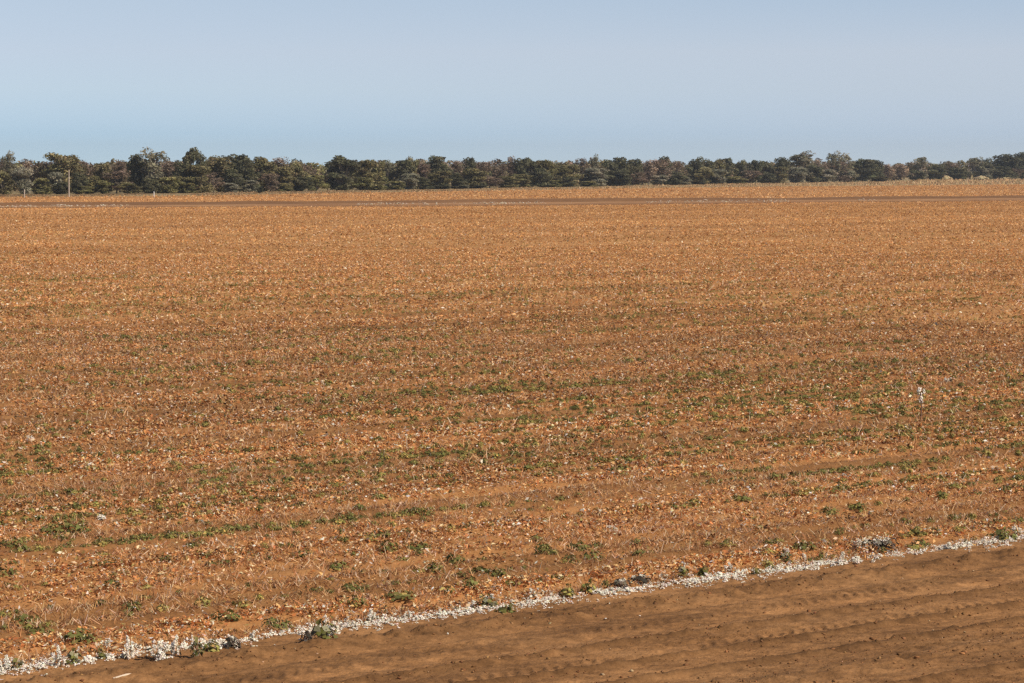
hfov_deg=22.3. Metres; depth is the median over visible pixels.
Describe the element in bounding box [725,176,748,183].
shrub
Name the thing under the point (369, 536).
cotton seedling
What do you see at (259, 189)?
shrub
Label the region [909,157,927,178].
gum tree
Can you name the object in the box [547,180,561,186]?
shrub
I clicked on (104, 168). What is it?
olive green tree
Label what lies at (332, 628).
cotton plant
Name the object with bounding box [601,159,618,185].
dense tree
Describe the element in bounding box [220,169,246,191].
dense tree
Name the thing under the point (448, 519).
stubble
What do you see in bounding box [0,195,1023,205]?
bank
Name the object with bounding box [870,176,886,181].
olive green tree
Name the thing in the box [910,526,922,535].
cotton seedling
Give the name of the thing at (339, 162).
dense tree
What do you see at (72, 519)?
cotton seedling
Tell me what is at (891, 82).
sky
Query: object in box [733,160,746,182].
dense tree
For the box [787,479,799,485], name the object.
cotton seedling
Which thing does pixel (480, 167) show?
sparse tree
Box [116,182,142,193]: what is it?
olive green tree
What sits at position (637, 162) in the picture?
dense tree
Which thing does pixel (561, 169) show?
olive green tree
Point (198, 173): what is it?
olive green tree
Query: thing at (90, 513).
cotton seedling
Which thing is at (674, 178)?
dense tree
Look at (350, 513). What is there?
cotton seedling
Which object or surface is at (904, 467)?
cotton seedling
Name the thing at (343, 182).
bush
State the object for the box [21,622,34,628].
cotton seedling
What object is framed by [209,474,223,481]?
cotton seedling
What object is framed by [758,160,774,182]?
dense tree
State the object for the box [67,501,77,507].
cotton seedling
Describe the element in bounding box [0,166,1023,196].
ground
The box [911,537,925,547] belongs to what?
cotton plant
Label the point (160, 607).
cotton seedling
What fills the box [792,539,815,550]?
cotton seedling
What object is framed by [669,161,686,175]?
sparse tree
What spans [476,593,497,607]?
cotton plant
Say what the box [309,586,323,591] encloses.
cotton seedling
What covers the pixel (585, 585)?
cotton plant
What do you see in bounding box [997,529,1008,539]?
cotton plant
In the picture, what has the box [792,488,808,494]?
cotton seedling
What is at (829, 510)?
cotton seedling
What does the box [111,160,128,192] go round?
sparse tree
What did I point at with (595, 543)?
cotton seedling
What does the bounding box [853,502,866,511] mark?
cotton seedling
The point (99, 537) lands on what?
cotton seedling
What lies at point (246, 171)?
dense tree
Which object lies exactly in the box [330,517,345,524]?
cotton seedling
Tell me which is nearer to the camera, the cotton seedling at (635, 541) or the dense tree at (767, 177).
the cotton seedling at (635, 541)
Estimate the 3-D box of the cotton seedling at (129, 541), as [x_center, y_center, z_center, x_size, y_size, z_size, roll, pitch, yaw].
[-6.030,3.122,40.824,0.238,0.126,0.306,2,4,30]
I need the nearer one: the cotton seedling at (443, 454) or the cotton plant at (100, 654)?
the cotton plant at (100, 654)
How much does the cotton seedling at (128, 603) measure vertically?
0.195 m
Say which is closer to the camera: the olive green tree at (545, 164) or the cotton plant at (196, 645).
the cotton plant at (196, 645)
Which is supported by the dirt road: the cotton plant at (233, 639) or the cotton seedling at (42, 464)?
the cotton plant at (233, 639)
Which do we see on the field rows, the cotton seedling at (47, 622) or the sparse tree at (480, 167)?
the cotton seedling at (47, 622)
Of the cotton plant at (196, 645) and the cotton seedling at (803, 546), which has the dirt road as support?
the cotton plant at (196, 645)
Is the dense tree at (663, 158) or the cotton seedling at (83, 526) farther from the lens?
the dense tree at (663, 158)
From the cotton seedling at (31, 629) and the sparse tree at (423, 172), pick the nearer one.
the cotton seedling at (31, 629)
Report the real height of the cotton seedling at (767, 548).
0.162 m
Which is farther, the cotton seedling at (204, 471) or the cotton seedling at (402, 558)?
the cotton seedling at (204, 471)
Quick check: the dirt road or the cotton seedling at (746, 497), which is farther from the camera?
the cotton seedling at (746, 497)
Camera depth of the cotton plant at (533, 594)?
35.49 m
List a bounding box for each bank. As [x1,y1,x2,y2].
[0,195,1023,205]
[0,200,1016,207]
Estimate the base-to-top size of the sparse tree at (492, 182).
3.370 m
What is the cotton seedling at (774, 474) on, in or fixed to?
on the field rows
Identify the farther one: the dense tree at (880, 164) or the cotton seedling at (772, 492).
the dense tree at (880, 164)
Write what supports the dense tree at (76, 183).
on the ground at (319, 189)
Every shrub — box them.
[31,178,52,193]
[78,186,93,193]
[94,180,113,193]
[156,177,179,192]
[178,183,197,192]
[255,187,263,192]
[274,183,292,191]
[304,175,330,190]
[349,177,374,189]
[368,181,386,189]
[386,181,405,189]
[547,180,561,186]
[579,181,599,186]
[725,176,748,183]
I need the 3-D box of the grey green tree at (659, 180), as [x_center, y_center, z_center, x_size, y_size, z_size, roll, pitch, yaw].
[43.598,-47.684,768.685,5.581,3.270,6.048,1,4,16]
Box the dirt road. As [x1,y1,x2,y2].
[0,539,1023,682]
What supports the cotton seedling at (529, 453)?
on the field rows
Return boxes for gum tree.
[0,150,16,190]
[134,147,169,189]
[383,159,394,185]
[588,153,599,168]
[789,150,815,182]
[826,150,843,181]
[837,152,854,180]
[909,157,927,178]
[966,157,988,177]
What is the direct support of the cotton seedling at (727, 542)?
on the field rows
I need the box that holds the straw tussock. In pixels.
[973,175,988,179]
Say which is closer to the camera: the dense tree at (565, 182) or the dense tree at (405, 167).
the dense tree at (405, 167)
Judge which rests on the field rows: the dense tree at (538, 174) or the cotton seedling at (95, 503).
the cotton seedling at (95, 503)
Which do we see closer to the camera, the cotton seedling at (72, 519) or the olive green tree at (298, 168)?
the cotton seedling at (72, 519)
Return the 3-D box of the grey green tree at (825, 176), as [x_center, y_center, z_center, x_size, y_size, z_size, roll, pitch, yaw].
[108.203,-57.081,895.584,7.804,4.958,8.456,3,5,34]
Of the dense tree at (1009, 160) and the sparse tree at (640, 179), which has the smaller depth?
the sparse tree at (640, 179)
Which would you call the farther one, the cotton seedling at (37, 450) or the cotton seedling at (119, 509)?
the cotton seedling at (37, 450)
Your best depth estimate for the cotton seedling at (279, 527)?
42.35 m
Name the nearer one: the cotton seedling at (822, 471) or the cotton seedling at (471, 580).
the cotton seedling at (471, 580)
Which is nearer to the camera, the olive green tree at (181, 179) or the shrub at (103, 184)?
the shrub at (103, 184)
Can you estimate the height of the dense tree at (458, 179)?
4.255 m
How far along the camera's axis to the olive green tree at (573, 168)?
724.19 m
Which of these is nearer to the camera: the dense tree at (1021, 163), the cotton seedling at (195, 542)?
the cotton seedling at (195, 542)
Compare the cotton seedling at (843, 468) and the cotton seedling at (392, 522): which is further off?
the cotton seedling at (843, 468)
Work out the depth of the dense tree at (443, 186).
646.00 m
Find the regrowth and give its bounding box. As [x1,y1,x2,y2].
[0,230,1023,628]
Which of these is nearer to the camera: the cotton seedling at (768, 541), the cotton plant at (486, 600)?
the cotton plant at (486, 600)
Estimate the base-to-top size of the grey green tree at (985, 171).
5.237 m
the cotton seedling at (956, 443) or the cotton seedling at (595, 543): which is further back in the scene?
the cotton seedling at (956, 443)
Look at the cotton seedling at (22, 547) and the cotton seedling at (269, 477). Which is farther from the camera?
the cotton seedling at (269, 477)
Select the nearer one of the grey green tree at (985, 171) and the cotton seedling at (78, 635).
the cotton seedling at (78, 635)
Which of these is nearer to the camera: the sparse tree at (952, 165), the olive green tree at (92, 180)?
the olive green tree at (92, 180)
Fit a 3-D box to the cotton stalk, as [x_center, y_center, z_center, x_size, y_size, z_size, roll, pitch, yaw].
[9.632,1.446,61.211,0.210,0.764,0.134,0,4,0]
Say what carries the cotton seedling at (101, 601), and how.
on the field rows
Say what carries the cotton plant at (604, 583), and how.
on the field rows
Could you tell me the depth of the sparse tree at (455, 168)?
666.55 m
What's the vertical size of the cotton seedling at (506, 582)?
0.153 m
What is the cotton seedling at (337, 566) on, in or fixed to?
on the field rows
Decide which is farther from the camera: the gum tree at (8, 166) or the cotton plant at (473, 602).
the gum tree at (8, 166)
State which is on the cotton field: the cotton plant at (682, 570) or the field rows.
the field rows
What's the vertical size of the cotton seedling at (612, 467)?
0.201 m
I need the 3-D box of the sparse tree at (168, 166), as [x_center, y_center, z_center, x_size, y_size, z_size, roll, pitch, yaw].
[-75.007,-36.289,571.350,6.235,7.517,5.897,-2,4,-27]
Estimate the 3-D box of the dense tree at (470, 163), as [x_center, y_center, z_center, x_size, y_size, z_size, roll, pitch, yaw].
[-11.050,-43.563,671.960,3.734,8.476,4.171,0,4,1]
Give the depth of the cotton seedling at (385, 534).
41.27 m
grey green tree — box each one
[10,166,33,193]
[46,172,63,193]
[222,183,239,191]
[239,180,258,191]
[395,173,419,189]
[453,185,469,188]
[578,168,609,185]
[651,175,668,184]
[678,177,692,184]
[706,169,728,183]
[786,167,807,182]
[819,169,838,181]
[844,171,858,181]
[970,168,992,177]
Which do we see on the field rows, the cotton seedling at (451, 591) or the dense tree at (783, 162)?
the cotton seedling at (451, 591)
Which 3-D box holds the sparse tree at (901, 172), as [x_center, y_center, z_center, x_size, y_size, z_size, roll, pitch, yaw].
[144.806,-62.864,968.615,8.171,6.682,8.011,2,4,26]
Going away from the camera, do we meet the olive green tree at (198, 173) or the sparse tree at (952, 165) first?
the olive green tree at (198, 173)
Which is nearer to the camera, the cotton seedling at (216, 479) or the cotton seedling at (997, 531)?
the cotton seedling at (997, 531)
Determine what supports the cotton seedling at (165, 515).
on the field rows
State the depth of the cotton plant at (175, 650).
31.35 m
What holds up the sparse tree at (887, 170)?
on the ground at (319, 189)
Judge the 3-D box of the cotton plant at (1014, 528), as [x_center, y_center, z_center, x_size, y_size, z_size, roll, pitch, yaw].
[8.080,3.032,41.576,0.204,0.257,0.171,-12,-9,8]
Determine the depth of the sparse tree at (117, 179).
546.28 m
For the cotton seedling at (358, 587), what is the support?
on the field rows
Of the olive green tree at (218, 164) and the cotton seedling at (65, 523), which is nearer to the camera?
the cotton seedling at (65, 523)
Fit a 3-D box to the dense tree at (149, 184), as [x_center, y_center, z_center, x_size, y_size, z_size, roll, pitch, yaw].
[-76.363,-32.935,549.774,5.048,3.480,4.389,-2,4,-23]
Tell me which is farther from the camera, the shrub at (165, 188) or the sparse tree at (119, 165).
the sparse tree at (119, 165)
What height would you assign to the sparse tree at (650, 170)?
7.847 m
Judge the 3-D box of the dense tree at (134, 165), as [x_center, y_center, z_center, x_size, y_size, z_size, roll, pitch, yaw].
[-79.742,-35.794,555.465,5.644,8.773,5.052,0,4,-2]
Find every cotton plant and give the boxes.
[0,654,12,669]
[10,657,25,669]
[51,645,64,666]
[66,646,81,664]
[95,645,107,658]
[97,514,106,519]
[104,637,110,649]
[123,635,134,659]
[144,640,172,660]
[170,635,181,655]
[189,634,204,657]
[202,638,220,651]
[223,634,240,648]
[250,630,257,639]
[300,628,315,641]
[311,614,337,638]
[329,621,339,637]
[351,621,357,627]
[364,609,375,621]
[404,610,410,617]
[467,600,477,609]
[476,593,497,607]
[506,603,513,611]
[527,588,535,597]
[559,583,575,596]
[580,578,595,593]
[601,578,609,587]
[610,576,630,587]
[627,573,650,584]
[674,563,688,576]
[696,563,709,575]
[724,562,735,570]
[751,566,760,573]
[775,548,792,562]
[818,549,827,557]
[839,552,848,561]
[849,537,871,551]
[866,538,886,551]
[876,537,899,550]
[877,535,888,546]
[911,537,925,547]
[941,542,953,548]
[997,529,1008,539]
[1011,523,1022,535]
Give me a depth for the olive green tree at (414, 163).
647.13 m
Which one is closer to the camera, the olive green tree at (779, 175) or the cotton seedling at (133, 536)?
the cotton seedling at (133, 536)
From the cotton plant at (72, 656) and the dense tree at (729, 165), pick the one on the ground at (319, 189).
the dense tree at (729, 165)
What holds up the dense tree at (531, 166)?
on the ground at (319, 189)
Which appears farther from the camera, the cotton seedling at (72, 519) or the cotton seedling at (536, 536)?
the cotton seedling at (72, 519)
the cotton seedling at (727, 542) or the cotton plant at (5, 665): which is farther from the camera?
the cotton seedling at (727, 542)
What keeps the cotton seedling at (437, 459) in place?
on the field rows
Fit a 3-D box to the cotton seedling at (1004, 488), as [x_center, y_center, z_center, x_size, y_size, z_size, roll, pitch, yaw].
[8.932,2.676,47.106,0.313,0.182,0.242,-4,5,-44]
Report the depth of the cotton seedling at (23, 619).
33.69 m
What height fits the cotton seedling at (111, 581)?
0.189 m
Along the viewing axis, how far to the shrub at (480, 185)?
663.36 m
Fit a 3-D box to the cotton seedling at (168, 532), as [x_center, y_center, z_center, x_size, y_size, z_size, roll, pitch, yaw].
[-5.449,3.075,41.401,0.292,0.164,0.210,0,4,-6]
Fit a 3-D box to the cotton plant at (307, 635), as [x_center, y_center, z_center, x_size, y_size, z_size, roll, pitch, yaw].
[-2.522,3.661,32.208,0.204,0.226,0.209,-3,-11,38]
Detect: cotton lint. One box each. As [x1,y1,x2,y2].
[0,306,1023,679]
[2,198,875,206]
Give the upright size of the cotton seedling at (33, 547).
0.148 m
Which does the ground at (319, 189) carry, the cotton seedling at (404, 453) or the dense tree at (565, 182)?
the dense tree at (565, 182)
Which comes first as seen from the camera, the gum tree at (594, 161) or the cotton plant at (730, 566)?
the cotton plant at (730, 566)
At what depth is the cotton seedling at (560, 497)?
46.09 m
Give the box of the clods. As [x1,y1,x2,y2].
[3,541,1023,682]
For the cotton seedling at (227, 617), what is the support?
on the field rows
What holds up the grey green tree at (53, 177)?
on the ground at (319, 189)
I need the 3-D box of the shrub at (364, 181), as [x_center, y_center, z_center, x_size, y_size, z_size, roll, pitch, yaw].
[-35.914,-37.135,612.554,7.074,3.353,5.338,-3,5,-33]
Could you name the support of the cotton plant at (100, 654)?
on the field rows
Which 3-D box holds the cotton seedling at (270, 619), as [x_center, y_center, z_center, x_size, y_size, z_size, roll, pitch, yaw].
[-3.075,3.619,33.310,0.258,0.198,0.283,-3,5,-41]
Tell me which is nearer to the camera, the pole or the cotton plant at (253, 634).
the cotton plant at (253, 634)
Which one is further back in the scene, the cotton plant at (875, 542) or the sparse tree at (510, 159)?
the sparse tree at (510, 159)
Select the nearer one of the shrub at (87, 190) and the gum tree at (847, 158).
the shrub at (87, 190)
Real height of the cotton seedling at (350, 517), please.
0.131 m
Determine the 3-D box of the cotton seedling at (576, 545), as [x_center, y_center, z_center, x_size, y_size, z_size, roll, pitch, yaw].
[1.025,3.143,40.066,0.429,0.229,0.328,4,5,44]
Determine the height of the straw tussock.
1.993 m
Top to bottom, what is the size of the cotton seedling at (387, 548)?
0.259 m
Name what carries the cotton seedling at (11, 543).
on the field rows
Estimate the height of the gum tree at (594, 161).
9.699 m
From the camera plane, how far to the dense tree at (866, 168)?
929.98 m
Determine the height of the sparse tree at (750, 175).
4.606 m
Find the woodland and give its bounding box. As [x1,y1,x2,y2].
[0,158,1019,192]
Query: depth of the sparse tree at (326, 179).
607.50 m
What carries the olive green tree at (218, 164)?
on the ground at (319, 189)
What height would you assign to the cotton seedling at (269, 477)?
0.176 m
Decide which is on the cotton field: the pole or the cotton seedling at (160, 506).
the pole
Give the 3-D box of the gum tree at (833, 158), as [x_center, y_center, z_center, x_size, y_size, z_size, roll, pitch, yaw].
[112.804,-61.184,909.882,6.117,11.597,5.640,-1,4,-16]
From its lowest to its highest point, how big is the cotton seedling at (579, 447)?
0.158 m
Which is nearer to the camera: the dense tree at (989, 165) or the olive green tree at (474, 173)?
the olive green tree at (474, 173)
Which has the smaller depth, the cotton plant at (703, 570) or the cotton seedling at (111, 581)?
the cotton seedling at (111, 581)
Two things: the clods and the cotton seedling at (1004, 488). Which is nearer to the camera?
the clods
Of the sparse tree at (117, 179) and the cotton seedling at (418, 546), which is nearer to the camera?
the cotton seedling at (418, 546)
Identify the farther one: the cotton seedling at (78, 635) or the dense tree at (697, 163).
the dense tree at (697, 163)
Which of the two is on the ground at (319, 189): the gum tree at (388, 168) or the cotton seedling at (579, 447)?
the gum tree at (388, 168)
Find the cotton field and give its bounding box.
[0,184,1023,324]
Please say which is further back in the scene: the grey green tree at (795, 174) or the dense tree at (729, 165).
the grey green tree at (795, 174)
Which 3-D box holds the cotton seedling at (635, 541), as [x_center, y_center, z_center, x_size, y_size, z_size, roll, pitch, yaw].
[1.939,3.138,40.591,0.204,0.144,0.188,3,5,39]
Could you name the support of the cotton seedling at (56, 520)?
on the field rows
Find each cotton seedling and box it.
[0,535,26,547]
[0,565,17,576]
[9,543,31,551]
[10,613,41,624]
[14,468,26,474]
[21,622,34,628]
[26,624,54,635]
[28,511,46,520]
[30,543,44,550]
[32,447,41,454]
[40,461,54,467]
[40,523,60,535]
[40,618,57,625]
[50,516,66,523]
[53,521,85,534]
[59,543,71,547]
[63,627,92,643]
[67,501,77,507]
[68,489,81,495]
[70,516,88,524]
[73,523,92,532]
[76,632,101,643]
[78,511,95,517]
[88,500,102,507]
[95,536,107,541]
[95,599,106,605]
[96,550,110,556]
[99,540,107,545]
[104,579,122,588]
[115,507,130,513]
[121,600,142,612]
[123,538,135,543]
[125,509,141,515]
[129,534,137,541]
[139,584,153,589]
[140,532,152,540]
[154,513,174,519]
[155,603,169,611]
[156,503,164,510]
[161,555,171,561]
[163,530,178,537]
[169,460,182,464]
[172,499,187,509]
[185,541,199,548]
[194,469,211,474]
[194,595,211,607]
[199,477,211,483]
[199,529,212,534]
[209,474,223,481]
[209,608,241,621]
[211,527,227,534]
[227,465,239,470]
[232,599,250,606]
[240,479,254,485]
[252,521,261,528]
[261,617,281,626]
[264,476,276,483]
[266,616,294,629]
[273,525,283,529]
[281,476,293,482]
[297,518,310,524]
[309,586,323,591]
[329,558,349,570]
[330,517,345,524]
[334,513,348,520]
[339,581,364,588]
[342,512,354,518]
[343,595,367,607]
[346,515,356,521]
[355,585,366,591]
[363,533,378,540]
[370,490,388,498]
[370,528,392,537]
[378,540,397,552]
[380,587,414,600]
[386,520,396,526]
[389,511,400,516]
[396,554,408,560]
[398,451,407,458]
[406,538,430,550]
[409,507,420,514]
[414,549,422,555]
[420,509,434,515]
[425,561,444,572]
[432,457,444,462]
[436,450,449,456]
[444,550,465,564]
[444,586,455,594]
[455,569,465,576]
[459,575,481,589]
[468,566,490,573]
[476,450,485,456]
[485,566,507,576]
[486,450,499,457]
[494,604,516,612]
[503,577,519,585]
[525,451,535,456]
[529,535,542,541]
[533,542,549,553]
[535,544,549,553]
[546,547,557,554]
[552,495,566,500]
[564,554,576,561]
[565,538,590,550]
[573,445,586,449]
[580,549,604,559]
[588,540,602,548]
[607,465,619,471]
[616,464,630,471]
[622,456,636,462]
[629,538,640,544]
[631,546,645,555]
[702,434,716,439]
[719,540,735,546]
[736,494,751,501]
[758,547,775,554]
[760,465,770,471]
[761,559,773,565]
[763,537,776,543]
[767,491,780,497]
[768,472,779,479]
[771,536,784,542]
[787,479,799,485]
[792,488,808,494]
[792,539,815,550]
[805,470,816,474]
[814,468,831,473]
[820,503,839,514]
[832,481,847,489]
[838,466,850,471]
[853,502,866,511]
[899,465,912,472]
[906,542,924,549]
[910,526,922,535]
[935,490,947,498]
[947,440,960,445]
[948,482,965,488]
[980,448,991,456]
[986,526,1019,539]
[1000,485,1010,492]
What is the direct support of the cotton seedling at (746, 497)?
on the field rows
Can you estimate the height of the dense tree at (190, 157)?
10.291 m
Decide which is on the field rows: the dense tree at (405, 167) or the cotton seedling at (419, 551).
the cotton seedling at (419, 551)
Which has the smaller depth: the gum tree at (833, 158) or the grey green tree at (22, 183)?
the grey green tree at (22, 183)
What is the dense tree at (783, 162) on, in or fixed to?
on the ground at (319, 189)
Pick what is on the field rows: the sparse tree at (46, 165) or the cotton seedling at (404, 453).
the cotton seedling at (404, 453)
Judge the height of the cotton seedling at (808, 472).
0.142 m
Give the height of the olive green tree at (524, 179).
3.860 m
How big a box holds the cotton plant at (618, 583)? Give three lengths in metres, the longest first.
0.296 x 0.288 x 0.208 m
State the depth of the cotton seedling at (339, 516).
43.33 m
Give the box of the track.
[0,198,1023,206]
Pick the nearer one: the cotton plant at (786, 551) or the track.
the cotton plant at (786, 551)
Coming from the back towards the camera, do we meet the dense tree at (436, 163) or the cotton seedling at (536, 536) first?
the dense tree at (436, 163)
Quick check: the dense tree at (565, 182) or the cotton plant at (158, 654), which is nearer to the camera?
the cotton plant at (158, 654)
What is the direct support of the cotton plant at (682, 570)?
on the field rows
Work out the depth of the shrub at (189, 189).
554.60 m
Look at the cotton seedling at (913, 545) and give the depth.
40.12 m
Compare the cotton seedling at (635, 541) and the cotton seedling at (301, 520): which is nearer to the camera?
the cotton seedling at (635, 541)
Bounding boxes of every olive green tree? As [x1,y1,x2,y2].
[0,169,15,194]
[38,152,87,192]
[85,176,101,193]
[91,162,112,192]
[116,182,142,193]
[171,176,188,192]
[186,165,215,192]
[206,155,233,191]
[251,156,276,191]
[274,166,297,190]
[289,160,309,190]
[350,159,377,189]
[368,161,388,184]
[406,156,419,188]
[427,171,452,188]
[461,168,487,188]
[498,176,519,187]
[510,174,533,187]
[535,159,558,181]
[549,165,573,186]
[564,165,584,186]
[688,166,714,183]
[713,158,725,176]
[764,167,789,182]
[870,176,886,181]
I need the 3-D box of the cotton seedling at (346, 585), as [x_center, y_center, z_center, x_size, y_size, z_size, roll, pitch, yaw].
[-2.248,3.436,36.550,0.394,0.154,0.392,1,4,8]
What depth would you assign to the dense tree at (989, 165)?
1051.49 m
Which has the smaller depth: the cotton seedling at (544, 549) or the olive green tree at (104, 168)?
the cotton seedling at (544, 549)
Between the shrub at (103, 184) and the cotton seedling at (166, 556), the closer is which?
the cotton seedling at (166, 556)
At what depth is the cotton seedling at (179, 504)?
44.80 m
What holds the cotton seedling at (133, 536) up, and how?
on the field rows
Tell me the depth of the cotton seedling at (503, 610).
34.45 m
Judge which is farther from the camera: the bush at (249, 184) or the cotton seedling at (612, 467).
the bush at (249, 184)
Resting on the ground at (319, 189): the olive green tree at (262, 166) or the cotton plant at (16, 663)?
the olive green tree at (262, 166)
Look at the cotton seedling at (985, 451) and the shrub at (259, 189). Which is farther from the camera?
the shrub at (259, 189)
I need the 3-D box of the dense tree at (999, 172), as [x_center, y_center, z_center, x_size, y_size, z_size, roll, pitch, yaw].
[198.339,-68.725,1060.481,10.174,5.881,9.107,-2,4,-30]
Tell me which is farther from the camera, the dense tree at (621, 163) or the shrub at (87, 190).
the dense tree at (621, 163)
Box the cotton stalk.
[917,387,925,417]
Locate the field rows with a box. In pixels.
[0,298,1023,664]
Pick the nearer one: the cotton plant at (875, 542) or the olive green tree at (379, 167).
the cotton plant at (875, 542)
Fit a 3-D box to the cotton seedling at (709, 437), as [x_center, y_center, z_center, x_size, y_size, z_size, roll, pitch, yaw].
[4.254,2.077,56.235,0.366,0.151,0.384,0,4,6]
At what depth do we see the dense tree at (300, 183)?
591.38 m
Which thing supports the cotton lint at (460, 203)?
on the track
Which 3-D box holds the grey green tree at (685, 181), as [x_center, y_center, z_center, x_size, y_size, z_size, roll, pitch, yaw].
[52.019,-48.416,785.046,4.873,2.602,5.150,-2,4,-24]
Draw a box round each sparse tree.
[18,158,41,187]
[35,161,53,178]
[76,160,95,192]
[101,169,132,193]
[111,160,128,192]
[160,160,179,183]
[203,171,225,192]
[258,173,280,190]
[269,157,292,182]
[303,165,319,190]
[319,171,335,189]
[416,163,432,188]
[446,160,467,179]
[475,161,492,180]
[482,176,503,187]
[486,158,508,186]
[504,156,517,177]
[572,158,590,183]
[628,172,648,184]
[640,160,660,184]
[651,158,671,179]
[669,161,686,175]
[739,170,762,182]
[813,158,828,176]
[824,161,853,181]
[882,164,897,180]
[891,164,908,180]
[944,162,961,176]
[1012,168,1023,178]
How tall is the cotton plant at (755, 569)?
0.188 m
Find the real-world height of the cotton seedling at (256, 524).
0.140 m
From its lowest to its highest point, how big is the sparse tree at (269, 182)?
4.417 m
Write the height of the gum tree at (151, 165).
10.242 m
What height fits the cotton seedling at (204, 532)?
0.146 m
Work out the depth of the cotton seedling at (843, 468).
50.11 m
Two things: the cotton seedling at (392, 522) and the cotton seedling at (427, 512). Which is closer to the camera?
the cotton seedling at (392, 522)
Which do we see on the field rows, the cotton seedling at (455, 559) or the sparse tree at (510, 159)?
the cotton seedling at (455, 559)
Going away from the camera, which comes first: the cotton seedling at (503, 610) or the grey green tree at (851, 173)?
the cotton seedling at (503, 610)
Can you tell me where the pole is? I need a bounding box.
[68,170,69,196]
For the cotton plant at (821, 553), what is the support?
on the field rows
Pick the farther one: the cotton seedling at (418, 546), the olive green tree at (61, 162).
the olive green tree at (61, 162)
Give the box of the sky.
[0,0,1023,165]
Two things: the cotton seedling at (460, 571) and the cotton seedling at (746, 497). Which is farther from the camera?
the cotton seedling at (746, 497)
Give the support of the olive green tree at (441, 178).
on the ground at (319, 189)
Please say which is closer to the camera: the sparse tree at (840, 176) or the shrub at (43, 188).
the shrub at (43, 188)
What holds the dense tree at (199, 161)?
on the ground at (319, 189)
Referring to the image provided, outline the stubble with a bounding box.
[0,257,1023,667]
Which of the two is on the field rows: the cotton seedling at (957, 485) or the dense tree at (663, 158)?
the cotton seedling at (957, 485)
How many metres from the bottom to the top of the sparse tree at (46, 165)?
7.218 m
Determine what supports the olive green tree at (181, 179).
on the ground at (319, 189)
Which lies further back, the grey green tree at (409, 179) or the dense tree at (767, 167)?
the dense tree at (767, 167)
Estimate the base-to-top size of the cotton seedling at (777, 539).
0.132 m
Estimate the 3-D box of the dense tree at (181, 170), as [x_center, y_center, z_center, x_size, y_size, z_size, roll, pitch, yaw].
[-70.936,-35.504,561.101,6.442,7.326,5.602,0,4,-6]
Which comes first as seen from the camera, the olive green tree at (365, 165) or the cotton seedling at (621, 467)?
the cotton seedling at (621, 467)
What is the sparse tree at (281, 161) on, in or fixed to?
on the ground at (319, 189)
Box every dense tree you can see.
[52,182,71,193]
[70,172,89,193]
[126,153,148,192]
[140,178,161,192]
[170,160,192,188]
[182,147,200,182]
[195,150,207,183]
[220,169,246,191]
[221,153,251,184]
[236,157,261,191]
[292,177,312,190]
[324,155,359,189]
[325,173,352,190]
[388,159,415,185]
[416,177,434,188]
[423,155,453,188]
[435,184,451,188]
[447,173,469,188]
[462,157,475,181]
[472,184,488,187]
[511,158,529,182]
[525,157,538,185]
[528,168,554,186]
[555,177,577,186]
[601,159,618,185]
[605,168,631,185]
[612,157,636,180]
[628,158,643,184]
[658,156,670,184]
[663,171,687,184]
[685,156,705,183]
[703,159,715,183]
[723,157,734,183]
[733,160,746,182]
[746,160,762,182]
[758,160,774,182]
[761,172,776,182]
[773,157,790,181]
[804,165,823,182]
[853,158,881,180]
[872,160,884,179]
[907,170,927,180]
[926,163,947,179]
[945,168,973,179]
[980,158,993,178]
[991,154,1022,179]
[992,166,1011,178]
[1013,152,1023,178]
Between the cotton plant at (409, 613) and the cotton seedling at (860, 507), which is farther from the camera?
the cotton seedling at (860, 507)
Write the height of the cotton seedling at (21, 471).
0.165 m
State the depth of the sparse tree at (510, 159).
696.05 m
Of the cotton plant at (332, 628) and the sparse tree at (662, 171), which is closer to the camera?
the cotton plant at (332, 628)
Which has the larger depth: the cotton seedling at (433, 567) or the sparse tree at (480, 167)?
the sparse tree at (480, 167)
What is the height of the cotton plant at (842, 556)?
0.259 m
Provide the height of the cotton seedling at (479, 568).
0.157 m
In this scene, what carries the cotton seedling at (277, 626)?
on the field rows
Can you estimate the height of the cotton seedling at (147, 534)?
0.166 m
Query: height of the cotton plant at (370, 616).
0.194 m
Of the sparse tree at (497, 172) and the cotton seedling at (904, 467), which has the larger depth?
the sparse tree at (497, 172)
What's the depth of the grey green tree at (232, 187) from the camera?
566.19 m
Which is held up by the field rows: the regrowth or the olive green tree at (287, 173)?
the regrowth
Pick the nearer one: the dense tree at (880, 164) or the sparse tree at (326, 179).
the sparse tree at (326, 179)
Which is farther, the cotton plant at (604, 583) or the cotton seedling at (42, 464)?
the cotton seedling at (42, 464)
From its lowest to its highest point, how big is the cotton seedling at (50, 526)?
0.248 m
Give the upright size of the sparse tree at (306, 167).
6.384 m
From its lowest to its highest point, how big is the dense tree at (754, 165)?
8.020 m
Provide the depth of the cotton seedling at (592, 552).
39.41 m
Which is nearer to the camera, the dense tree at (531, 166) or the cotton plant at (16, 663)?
the cotton plant at (16, 663)
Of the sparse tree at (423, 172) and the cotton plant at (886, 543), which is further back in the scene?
the sparse tree at (423, 172)
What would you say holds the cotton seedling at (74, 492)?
on the field rows
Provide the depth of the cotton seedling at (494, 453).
52.67 m
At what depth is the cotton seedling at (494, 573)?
37.61 m
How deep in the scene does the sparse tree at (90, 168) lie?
554.03 m
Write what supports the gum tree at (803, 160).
on the ground at (319, 189)

